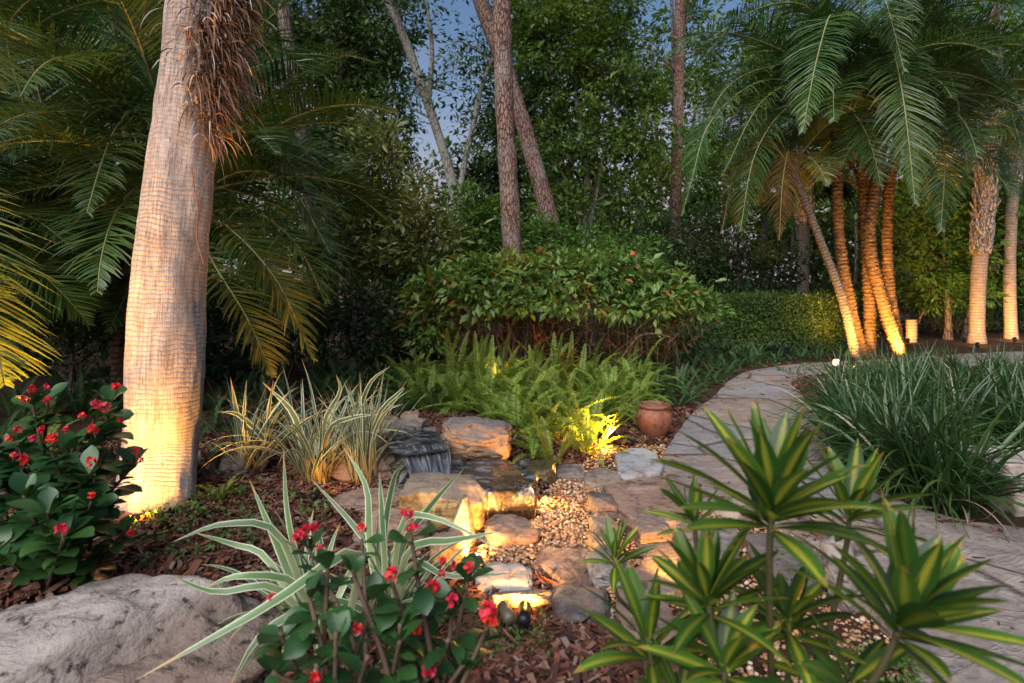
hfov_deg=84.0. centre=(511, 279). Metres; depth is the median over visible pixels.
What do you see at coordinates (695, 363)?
fern
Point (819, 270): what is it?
distant woodland
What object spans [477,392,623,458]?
sword fern
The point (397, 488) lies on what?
rock
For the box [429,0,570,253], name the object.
tree
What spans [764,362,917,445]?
strap plant
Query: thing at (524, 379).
sword fern
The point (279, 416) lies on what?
fern
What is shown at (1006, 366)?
strap plant
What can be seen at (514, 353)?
sword fern
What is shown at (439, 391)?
sword fern
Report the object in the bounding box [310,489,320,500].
garden spotlight
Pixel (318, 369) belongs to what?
fern
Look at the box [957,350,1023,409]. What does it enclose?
strap plant
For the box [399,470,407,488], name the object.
rock
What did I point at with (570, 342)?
sword fern
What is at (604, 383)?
sword fern
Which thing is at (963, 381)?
strap plant
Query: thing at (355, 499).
rock
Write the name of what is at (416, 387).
sword fern
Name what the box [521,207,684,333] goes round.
shrub
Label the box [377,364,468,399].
sword fern
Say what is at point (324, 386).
fern
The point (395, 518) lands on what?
rock
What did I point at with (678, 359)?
fern
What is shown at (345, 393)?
fern
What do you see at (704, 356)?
fern
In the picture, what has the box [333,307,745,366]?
shrub
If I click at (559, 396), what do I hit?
sword fern
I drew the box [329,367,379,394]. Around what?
fern
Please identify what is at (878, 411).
strap plant
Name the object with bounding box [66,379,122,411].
fern
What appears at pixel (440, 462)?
water
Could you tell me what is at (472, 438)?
boulder
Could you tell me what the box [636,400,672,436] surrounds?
terracotta pot
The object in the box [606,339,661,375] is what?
sword fern
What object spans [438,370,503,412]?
sword fern
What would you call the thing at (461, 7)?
sky
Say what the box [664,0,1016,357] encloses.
date palm
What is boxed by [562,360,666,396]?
sword fern
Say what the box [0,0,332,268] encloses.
tree
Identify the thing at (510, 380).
sword fern
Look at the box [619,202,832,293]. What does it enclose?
shrub
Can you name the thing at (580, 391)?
sword fern
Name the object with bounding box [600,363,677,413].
sword fern
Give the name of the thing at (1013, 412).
strap plant
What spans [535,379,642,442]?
sword fern
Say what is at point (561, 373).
sword fern
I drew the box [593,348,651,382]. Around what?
sword fern
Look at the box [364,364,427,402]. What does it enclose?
fern
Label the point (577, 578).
rock
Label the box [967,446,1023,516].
boulder
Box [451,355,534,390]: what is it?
sword fern
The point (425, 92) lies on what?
tree
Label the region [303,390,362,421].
fern
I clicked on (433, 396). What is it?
fern
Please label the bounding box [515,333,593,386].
sword fern
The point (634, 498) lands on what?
flagstone
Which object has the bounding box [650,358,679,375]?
fern
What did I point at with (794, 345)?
fern
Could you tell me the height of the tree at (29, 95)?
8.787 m
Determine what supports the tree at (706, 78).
on the ground
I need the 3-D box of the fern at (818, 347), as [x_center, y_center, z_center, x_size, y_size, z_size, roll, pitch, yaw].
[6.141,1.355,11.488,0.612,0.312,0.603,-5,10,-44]
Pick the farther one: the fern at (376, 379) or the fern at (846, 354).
the fern at (846, 354)
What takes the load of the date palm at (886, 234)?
on the ground
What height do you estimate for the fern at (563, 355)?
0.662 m
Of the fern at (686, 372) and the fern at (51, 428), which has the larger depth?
the fern at (686, 372)
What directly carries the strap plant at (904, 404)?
on the ground
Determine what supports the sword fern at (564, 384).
on the ground
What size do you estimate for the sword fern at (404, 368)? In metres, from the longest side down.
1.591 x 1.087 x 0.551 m
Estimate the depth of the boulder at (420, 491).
3.45 m
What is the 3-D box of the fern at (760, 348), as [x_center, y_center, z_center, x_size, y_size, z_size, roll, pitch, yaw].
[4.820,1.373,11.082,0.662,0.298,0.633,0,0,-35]
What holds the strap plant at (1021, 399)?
on the ground
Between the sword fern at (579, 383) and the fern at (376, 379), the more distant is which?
the fern at (376, 379)
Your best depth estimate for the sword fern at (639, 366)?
7.83 m
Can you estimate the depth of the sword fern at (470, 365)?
6.84 m
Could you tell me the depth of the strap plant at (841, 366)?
7.93 m
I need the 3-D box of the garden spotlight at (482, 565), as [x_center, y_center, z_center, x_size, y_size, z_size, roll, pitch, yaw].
[-0.165,1.472,2.897,0.048,0.115,0.074,0,0,-15]
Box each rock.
[218,452,256,476]
[330,487,400,514]
[352,507,429,547]
[381,414,399,437]
[386,446,393,453]
[389,418,427,428]
[391,455,406,474]
[394,472,533,490]
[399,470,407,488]
[400,411,420,418]
[423,426,440,433]
[430,529,469,566]
[450,453,467,468]
[475,563,532,599]
[484,514,540,552]
[489,589,552,607]
[525,460,556,488]
[534,546,590,579]
[551,567,591,587]
[551,584,610,624]
[555,464,584,482]
[585,545,629,588]
[586,528,606,550]
[587,491,618,519]
[589,515,622,547]
[625,516,673,547]
[819,536,866,612]
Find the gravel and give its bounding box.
[330,444,913,682]
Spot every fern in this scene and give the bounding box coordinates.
[0,357,101,403]
[0,373,66,405]
[0,375,71,425]
[0,386,96,417]
[0,404,39,435]
[1,400,100,458]
[49,367,118,413]
[57,364,122,400]
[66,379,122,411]
[184,472,243,508]
[197,434,258,471]
[199,396,249,440]
[201,400,262,438]
[202,393,265,432]
[203,375,253,410]
[205,366,283,403]
[220,373,307,413]
[231,381,323,432]
[246,359,331,398]
[269,392,327,423]
[286,364,358,397]
[291,362,346,393]
[293,359,326,379]
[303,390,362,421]
[311,357,368,385]
[318,376,376,404]
[324,350,360,376]
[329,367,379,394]
[333,362,373,388]
[334,355,370,379]
[356,358,407,388]
[362,359,394,384]
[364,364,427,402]
[367,367,473,407]
[368,353,403,376]
[370,378,432,415]
[372,360,434,394]
[376,355,475,389]
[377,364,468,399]
[380,354,455,393]
[381,348,444,380]
[381,362,443,388]
[395,326,486,383]
[397,364,464,413]
[399,328,492,388]
[401,371,477,413]
[403,368,484,413]
[404,368,485,408]
[426,365,588,446]
[428,371,509,414]
[434,331,521,391]
[435,346,523,377]
[438,333,497,371]
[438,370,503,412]
[442,355,490,388]
[446,338,495,374]
[446,367,546,419]
[448,335,532,415]
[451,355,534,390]
[454,366,496,416]
[457,330,528,369]
[462,375,577,423]
[464,370,574,418]
[468,345,526,377]
[468,362,527,399]
[471,360,554,418]
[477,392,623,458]
[484,392,596,435]
[487,343,585,402]
[488,356,543,404]
[490,361,528,385]
[493,351,565,406]
[496,345,540,391]
[497,380,590,443]
[502,345,573,383]
[507,337,547,383]
[511,399,608,463]
[514,339,573,371]
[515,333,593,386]
[519,344,584,386]
[520,361,668,449]
[522,383,638,439]
[530,375,648,427]
[531,359,622,414]
[533,357,638,432]
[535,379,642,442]
[538,331,599,386]
[540,408,642,466]
[541,352,622,390]
[542,359,617,391]
[546,348,581,377]
[550,367,619,405]
[551,368,597,404]
[555,344,609,398]
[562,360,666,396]
[570,366,673,420]
[571,365,632,405]
[575,370,645,400]
[576,332,634,369]
[586,357,652,385]
[588,388,654,432]
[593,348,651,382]
[595,337,682,398]
[598,372,663,408]
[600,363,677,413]
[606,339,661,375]
[608,368,672,400]
[609,357,665,393]
[609,358,689,397]
[610,355,663,380]
[642,353,664,369]
[644,360,683,381]
[644,379,676,400]
[646,368,703,408]
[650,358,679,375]
[653,353,672,367]
[654,361,715,395]
[661,344,697,363]
[662,375,714,400]
[663,362,706,386]
[665,364,704,381]
[672,345,709,370]
[675,353,718,373]
[675,360,711,377]
[679,343,716,363]
[685,365,728,388]
[691,342,721,359]
[697,363,734,383]
[699,353,738,369]
[700,344,736,366]
[704,348,735,359]
[707,357,747,373]
[708,362,735,379]
[714,344,753,360]
[724,345,772,365]
[726,348,756,367]
[727,341,756,359]
[737,342,777,361]
[747,344,776,364]
[748,341,772,355]
[756,338,791,353]
[763,343,798,357]
[763,346,792,362]
[778,346,813,360]
[779,341,800,353]
[791,338,818,355]
[793,346,812,358]
[798,346,831,360]
[805,340,830,354]
[812,344,838,357]
[829,341,846,353]
[832,344,860,359]
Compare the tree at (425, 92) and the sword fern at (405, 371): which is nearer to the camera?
the sword fern at (405, 371)
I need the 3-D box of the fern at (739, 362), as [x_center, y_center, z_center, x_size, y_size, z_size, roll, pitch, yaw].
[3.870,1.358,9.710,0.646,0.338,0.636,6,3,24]
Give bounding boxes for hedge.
[610,287,880,351]
[696,281,1023,332]
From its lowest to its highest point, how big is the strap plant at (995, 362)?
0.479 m
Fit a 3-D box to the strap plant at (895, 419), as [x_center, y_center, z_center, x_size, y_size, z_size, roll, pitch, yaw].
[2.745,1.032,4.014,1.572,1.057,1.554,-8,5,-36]
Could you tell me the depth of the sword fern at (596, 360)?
7.97 m
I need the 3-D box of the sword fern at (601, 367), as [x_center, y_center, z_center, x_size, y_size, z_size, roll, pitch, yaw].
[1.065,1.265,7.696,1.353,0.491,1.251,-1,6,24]
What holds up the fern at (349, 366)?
on the ground
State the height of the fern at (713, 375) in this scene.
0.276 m
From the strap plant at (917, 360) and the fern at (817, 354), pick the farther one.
the fern at (817, 354)
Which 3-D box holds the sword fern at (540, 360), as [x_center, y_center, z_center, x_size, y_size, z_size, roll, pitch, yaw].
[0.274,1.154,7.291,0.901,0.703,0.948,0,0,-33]
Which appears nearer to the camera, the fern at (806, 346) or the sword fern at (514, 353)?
the sword fern at (514, 353)
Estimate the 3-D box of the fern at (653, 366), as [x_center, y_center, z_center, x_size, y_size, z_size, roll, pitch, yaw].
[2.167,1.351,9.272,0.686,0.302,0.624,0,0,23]
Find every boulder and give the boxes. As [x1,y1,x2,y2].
[0,573,282,682]
[328,439,391,482]
[399,472,486,531]
[440,416,512,460]
[486,467,537,517]
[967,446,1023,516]
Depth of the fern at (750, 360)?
9.88 m
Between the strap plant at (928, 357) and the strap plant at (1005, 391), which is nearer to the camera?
the strap plant at (1005, 391)
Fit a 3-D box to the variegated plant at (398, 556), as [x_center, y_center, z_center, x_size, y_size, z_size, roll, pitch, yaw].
[-0.455,1.120,2.380,1.118,0.781,0.708,0,0,21]
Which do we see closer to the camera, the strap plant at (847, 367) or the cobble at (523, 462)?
the cobble at (523, 462)
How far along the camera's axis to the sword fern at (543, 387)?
5.90 m
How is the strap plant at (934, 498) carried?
on the ground
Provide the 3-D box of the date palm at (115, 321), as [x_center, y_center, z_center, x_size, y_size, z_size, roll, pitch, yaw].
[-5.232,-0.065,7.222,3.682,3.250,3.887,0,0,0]
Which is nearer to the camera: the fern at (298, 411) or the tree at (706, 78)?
the fern at (298, 411)
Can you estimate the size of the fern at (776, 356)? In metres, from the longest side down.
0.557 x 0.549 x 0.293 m
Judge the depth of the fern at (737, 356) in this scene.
10.31 m
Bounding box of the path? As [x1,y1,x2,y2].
[662,351,1023,682]
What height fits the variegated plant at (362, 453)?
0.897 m
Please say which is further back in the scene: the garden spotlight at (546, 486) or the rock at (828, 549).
the garden spotlight at (546, 486)
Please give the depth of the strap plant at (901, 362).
7.15 m
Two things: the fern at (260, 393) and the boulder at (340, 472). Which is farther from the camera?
the fern at (260, 393)
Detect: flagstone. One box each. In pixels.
[584,467,622,488]
[603,476,686,533]
[615,448,663,479]
[615,566,676,644]
[640,542,682,596]
[676,517,739,560]
[743,533,824,593]
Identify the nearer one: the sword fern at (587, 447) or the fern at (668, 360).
the sword fern at (587, 447)
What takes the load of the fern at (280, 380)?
on the ground
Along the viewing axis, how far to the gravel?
3.23 m
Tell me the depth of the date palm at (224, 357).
7.83 m
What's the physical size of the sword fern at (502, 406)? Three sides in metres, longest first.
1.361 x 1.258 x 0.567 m
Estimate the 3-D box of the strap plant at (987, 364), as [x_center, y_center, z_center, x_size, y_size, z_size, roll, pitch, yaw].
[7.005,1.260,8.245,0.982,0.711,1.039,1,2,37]
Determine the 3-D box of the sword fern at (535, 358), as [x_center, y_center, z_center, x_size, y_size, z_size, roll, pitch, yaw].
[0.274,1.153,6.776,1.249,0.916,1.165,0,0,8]
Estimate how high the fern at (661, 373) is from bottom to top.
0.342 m
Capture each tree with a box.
[0,0,121,274]
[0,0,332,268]
[114,0,278,515]
[250,0,435,337]
[276,0,327,371]
[294,96,493,372]
[345,0,515,335]
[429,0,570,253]
[472,0,596,349]
[492,0,699,320]
[493,0,524,369]
[570,0,719,254]
[632,0,734,283]
[653,0,881,285]
[770,0,1023,323]
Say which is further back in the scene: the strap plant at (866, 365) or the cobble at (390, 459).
the strap plant at (866, 365)
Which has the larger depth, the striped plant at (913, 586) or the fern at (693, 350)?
the fern at (693, 350)
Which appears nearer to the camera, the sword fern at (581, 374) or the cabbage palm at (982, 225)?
the sword fern at (581, 374)
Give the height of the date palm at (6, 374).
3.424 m
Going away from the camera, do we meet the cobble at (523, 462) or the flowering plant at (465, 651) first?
the flowering plant at (465, 651)
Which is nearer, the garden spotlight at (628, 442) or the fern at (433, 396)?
the garden spotlight at (628, 442)
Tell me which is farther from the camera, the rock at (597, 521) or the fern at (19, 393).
the fern at (19, 393)
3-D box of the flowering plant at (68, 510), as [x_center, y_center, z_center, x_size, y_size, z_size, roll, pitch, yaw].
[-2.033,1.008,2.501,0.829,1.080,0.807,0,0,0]
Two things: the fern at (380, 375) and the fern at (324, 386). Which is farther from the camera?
the fern at (380, 375)
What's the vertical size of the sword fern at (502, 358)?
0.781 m
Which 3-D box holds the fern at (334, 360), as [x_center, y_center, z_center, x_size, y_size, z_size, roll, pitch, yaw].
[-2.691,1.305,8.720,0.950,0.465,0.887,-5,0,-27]
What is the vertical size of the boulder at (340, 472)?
0.372 m
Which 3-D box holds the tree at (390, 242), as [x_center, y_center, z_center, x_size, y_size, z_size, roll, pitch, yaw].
[-1.998,-0.701,9.405,3.456,4.614,2.190,0,0,0]
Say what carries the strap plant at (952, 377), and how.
on the ground
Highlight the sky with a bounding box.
[4,0,1023,281]
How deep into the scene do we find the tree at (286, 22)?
9.41 m
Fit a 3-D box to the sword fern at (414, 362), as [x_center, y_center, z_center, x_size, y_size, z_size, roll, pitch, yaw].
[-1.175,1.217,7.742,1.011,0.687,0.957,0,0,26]
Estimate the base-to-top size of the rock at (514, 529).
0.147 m
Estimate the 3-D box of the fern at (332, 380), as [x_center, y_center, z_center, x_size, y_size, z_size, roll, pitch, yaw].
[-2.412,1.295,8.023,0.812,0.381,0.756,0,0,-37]
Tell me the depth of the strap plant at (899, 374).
5.58 m
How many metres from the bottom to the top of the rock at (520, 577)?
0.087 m
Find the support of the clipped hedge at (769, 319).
on the ground
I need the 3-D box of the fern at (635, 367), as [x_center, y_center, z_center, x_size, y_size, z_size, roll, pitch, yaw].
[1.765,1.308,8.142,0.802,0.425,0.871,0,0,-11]
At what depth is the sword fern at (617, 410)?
6.04 m
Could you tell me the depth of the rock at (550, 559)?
2.96 m
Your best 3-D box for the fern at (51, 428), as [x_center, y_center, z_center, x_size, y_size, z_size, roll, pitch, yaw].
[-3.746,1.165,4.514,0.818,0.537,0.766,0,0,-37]
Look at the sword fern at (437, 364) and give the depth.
7.59 m
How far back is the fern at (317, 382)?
7.35 m
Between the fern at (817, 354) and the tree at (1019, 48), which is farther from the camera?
the tree at (1019, 48)
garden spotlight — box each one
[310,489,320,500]
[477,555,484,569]
[497,600,514,628]
[517,600,531,636]
[538,479,544,494]
[538,480,549,489]
[622,437,633,447]
[831,357,840,365]
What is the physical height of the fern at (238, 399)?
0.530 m
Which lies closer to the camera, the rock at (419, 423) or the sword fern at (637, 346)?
the rock at (419, 423)
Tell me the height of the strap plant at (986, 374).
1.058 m
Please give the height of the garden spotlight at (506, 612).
0.157 m
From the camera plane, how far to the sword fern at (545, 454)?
4.55 m
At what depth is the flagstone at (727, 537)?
3.20 m
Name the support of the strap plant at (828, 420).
on the ground
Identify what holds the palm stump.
on the ground
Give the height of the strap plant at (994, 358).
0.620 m
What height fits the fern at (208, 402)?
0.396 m
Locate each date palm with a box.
[0,0,389,340]
[0,0,418,377]
[0,9,64,388]
[0,113,134,345]
[0,134,265,384]
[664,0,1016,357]
[715,94,879,359]
[725,0,1023,354]
[740,0,1023,349]
[744,0,1023,357]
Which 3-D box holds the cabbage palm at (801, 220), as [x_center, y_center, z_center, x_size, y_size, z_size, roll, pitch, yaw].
[7.707,-1.232,15.577,3.414,5.643,3.501,0,0,-36]
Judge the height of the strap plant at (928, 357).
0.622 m
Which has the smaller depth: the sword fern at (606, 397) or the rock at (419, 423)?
the rock at (419, 423)
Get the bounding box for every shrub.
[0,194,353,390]
[259,260,456,377]
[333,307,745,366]
[388,244,736,371]
[417,177,537,355]
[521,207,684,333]
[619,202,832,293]
[849,150,1023,339]
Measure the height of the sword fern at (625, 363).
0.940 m
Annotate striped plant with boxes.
[564,557,711,682]
[579,514,657,674]
[634,396,1023,682]
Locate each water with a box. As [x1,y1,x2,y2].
[387,428,449,455]
[397,445,450,474]
[399,461,534,491]
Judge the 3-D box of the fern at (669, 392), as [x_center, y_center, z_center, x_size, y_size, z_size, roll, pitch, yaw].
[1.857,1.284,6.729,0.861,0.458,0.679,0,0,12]
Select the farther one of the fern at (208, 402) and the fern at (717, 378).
the fern at (717, 378)
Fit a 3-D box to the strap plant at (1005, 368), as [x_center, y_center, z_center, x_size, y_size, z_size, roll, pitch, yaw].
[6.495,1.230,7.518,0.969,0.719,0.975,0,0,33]
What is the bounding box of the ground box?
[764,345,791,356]
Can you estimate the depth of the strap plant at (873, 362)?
6.86 m
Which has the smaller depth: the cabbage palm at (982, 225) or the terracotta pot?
the terracotta pot
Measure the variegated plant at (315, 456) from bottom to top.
0.921 m
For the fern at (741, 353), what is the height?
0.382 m
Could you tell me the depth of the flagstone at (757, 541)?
2.97 m
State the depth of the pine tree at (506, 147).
9.46 m
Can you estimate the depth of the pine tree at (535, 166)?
11.85 m
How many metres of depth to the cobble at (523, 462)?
4.24 m
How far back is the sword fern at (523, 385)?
6.23 m
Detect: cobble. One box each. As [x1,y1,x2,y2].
[384,453,397,466]
[404,426,415,429]
[492,459,510,462]
[512,456,530,468]
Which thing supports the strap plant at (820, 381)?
on the ground
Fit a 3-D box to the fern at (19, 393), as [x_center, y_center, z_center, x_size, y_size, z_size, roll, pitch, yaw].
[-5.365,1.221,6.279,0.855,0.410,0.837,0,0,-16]
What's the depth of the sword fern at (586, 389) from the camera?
6.10 m
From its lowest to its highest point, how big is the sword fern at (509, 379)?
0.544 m
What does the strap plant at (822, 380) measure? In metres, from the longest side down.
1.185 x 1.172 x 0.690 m
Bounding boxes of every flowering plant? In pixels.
[0,382,147,588]
[252,522,422,682]
[374,507,504,682]
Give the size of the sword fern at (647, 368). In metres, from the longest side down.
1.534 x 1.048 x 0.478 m
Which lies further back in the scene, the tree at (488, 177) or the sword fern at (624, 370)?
the tree at (488, 177)
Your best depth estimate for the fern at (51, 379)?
6.41 m
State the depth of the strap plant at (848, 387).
5.48 m
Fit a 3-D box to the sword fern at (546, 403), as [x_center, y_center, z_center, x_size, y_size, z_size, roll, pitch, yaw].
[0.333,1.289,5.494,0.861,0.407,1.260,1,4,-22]
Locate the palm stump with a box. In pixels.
[905,309,931,341]
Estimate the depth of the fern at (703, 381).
7.94 m
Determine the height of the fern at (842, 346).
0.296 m
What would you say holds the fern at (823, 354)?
on the ground
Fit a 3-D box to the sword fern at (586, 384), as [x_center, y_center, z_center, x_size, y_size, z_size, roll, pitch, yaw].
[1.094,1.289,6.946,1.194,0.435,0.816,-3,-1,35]
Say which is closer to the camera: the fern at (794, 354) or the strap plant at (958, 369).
the strap plant at (958, 369)
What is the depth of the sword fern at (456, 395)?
6.10 m
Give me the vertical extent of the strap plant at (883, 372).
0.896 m
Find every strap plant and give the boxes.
[758,343,1005,488]
[760,353,1017,513]
[764,344,964,431]
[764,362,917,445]
[779,351,901,421]
[786,357,876,406]
[790,354,1022,538]
[793,361,1014,479]
[801,344,882,387]
[802,343,1023,519]
[806,367,1023,542]
[816,337,999,427]
[822,356,871,381]
[823,336,941,389]
[825,341,1023,445]
[827,352,952,402]
[844,355,892,377]
[852,341,936,381]
[854,343,934,388]
[862,349,977,403]
[876,344,1023,449]
[883,335,1023,423]
[891,344,948,382]
[900,344,1023,444]
[905,342,959,372]
[908,334,1022,403]
[921,356,997,392]
[922,351,1009,389]
[930,343,975,372]
[932,344,1023,445]
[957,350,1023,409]
[962,349,1022,382]
[962,354,1023,445]
[964,344,1019,372]
[969,353,1021,376]
[971,340,1022,404]
[975,351,1021,386]
[981,366,1022,403]
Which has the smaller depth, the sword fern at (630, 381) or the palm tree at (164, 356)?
the palm tree at (164, 356)
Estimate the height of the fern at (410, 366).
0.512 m
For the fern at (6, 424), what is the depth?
5.14 m
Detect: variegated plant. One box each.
[136,450,366,682]
[200,362,336,475]
[202,361,409,484]
[305,367,429,485]
[310,448,511,636]
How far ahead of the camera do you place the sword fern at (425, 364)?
7.19 m
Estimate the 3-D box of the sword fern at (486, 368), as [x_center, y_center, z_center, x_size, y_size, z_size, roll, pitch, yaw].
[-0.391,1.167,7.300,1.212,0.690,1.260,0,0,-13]
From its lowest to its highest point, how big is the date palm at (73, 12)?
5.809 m
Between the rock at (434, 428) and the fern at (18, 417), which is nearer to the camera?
the rock at (434, 428)
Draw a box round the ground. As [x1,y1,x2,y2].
[0,282,1023,682]
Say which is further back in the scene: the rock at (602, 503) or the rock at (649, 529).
the rock at (602, 503)
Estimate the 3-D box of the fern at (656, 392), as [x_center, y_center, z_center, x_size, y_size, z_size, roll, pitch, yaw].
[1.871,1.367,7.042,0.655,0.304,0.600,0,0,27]
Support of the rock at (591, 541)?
on the ground
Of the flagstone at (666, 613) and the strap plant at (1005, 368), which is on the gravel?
the flagstone at (666, 613)
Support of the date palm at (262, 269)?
on the ground
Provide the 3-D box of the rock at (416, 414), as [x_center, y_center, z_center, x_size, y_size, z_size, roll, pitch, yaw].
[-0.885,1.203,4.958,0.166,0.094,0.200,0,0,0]
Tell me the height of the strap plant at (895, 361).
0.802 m
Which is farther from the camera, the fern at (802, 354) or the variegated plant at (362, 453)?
the fern at (802, 354)
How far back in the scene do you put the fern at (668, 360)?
9.68 m
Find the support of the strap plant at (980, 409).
on the ground
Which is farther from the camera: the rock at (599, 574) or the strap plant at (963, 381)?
the strap plant at (963, 381)
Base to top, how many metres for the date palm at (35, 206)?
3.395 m
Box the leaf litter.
[812,366,1022,522]
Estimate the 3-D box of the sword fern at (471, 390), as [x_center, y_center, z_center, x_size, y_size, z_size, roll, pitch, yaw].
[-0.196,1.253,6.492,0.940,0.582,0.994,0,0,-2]
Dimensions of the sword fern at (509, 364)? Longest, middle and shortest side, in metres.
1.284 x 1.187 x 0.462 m
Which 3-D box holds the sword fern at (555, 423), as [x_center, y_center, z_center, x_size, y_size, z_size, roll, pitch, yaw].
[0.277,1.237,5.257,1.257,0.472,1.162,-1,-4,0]
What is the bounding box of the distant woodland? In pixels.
[1,0,1023,329]
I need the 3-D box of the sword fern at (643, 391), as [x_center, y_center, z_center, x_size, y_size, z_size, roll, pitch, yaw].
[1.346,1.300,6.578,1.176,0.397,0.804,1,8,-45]
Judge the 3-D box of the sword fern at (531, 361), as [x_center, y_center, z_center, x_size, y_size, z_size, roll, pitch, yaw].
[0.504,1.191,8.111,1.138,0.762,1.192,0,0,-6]
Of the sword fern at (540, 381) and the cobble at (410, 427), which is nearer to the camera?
the cobble at (410, 427)
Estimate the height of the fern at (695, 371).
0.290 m
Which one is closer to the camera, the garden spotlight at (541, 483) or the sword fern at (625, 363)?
the garden spotlight at (541, 483)
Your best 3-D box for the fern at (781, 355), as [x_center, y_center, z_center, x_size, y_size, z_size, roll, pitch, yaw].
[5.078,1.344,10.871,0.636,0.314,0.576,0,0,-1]
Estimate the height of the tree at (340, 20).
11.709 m
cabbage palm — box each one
[738,124,857,333]
[908,72,1023,343]
[959,58,1023,338]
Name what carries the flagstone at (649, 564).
on the ground
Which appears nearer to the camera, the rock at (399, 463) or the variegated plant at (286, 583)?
the variegated plant at (286, 583)
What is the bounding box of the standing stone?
[449,494,476,550]
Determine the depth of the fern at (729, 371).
9.03 m
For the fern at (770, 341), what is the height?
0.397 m
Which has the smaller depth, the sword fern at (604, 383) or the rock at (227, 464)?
the rock at (227, 464)
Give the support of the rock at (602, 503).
on the gravel
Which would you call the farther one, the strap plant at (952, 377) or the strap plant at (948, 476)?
the strap plant at (952, 377)
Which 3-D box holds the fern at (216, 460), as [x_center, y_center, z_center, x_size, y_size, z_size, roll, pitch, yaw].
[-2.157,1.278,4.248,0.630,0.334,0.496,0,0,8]
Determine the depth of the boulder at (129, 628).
2.06 m
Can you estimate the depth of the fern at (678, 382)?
7.50 m
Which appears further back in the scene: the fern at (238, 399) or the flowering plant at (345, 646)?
the fern at (238, 399)
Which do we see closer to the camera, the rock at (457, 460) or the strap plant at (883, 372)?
the rock at (457, 460)
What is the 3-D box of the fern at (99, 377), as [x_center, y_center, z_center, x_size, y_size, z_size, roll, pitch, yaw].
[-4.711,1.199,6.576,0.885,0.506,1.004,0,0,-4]
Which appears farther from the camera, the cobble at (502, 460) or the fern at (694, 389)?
the fern at (694, 389)
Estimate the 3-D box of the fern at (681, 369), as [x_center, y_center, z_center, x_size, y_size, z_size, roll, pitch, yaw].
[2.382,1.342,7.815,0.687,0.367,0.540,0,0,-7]
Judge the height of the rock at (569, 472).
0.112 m
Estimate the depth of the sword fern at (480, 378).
6.25 m
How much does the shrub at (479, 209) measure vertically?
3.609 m
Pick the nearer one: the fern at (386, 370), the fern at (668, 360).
the fern at (386, 370)
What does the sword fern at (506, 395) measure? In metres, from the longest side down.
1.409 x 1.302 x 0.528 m
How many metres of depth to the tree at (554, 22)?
13.68 m
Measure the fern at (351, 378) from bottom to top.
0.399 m
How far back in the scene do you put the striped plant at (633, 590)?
1.42 m
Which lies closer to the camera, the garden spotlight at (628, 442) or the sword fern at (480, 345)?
the garden spotlight at (628, 442)
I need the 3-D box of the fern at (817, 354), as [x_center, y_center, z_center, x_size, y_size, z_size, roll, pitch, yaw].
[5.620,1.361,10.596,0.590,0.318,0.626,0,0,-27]
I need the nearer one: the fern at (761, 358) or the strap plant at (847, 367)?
the strap plant at (847, 367)
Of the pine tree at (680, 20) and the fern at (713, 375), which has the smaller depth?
the fern at (713, 375)
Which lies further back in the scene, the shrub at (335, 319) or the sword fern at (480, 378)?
the shrub at (335, 319)
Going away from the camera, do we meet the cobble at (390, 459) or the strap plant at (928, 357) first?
the cobble at (390, 459)
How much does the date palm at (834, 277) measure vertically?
4.725 m
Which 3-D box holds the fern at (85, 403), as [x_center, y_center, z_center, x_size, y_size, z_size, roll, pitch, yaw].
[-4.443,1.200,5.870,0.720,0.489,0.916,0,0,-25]
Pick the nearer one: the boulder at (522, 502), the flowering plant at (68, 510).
the flowering plant at (68, 510)
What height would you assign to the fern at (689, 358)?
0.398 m
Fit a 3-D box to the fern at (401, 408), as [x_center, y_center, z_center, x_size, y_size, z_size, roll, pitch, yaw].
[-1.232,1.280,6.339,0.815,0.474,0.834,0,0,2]
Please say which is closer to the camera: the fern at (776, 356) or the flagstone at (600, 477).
the flagstone at (600, 477)
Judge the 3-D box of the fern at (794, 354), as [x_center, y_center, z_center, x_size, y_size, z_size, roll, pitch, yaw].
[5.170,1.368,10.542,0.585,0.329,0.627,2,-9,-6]
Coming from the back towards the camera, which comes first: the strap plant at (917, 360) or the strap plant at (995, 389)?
the strap plant at (917, 360)
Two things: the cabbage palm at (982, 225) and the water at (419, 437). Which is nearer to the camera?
the water at (419, 437)

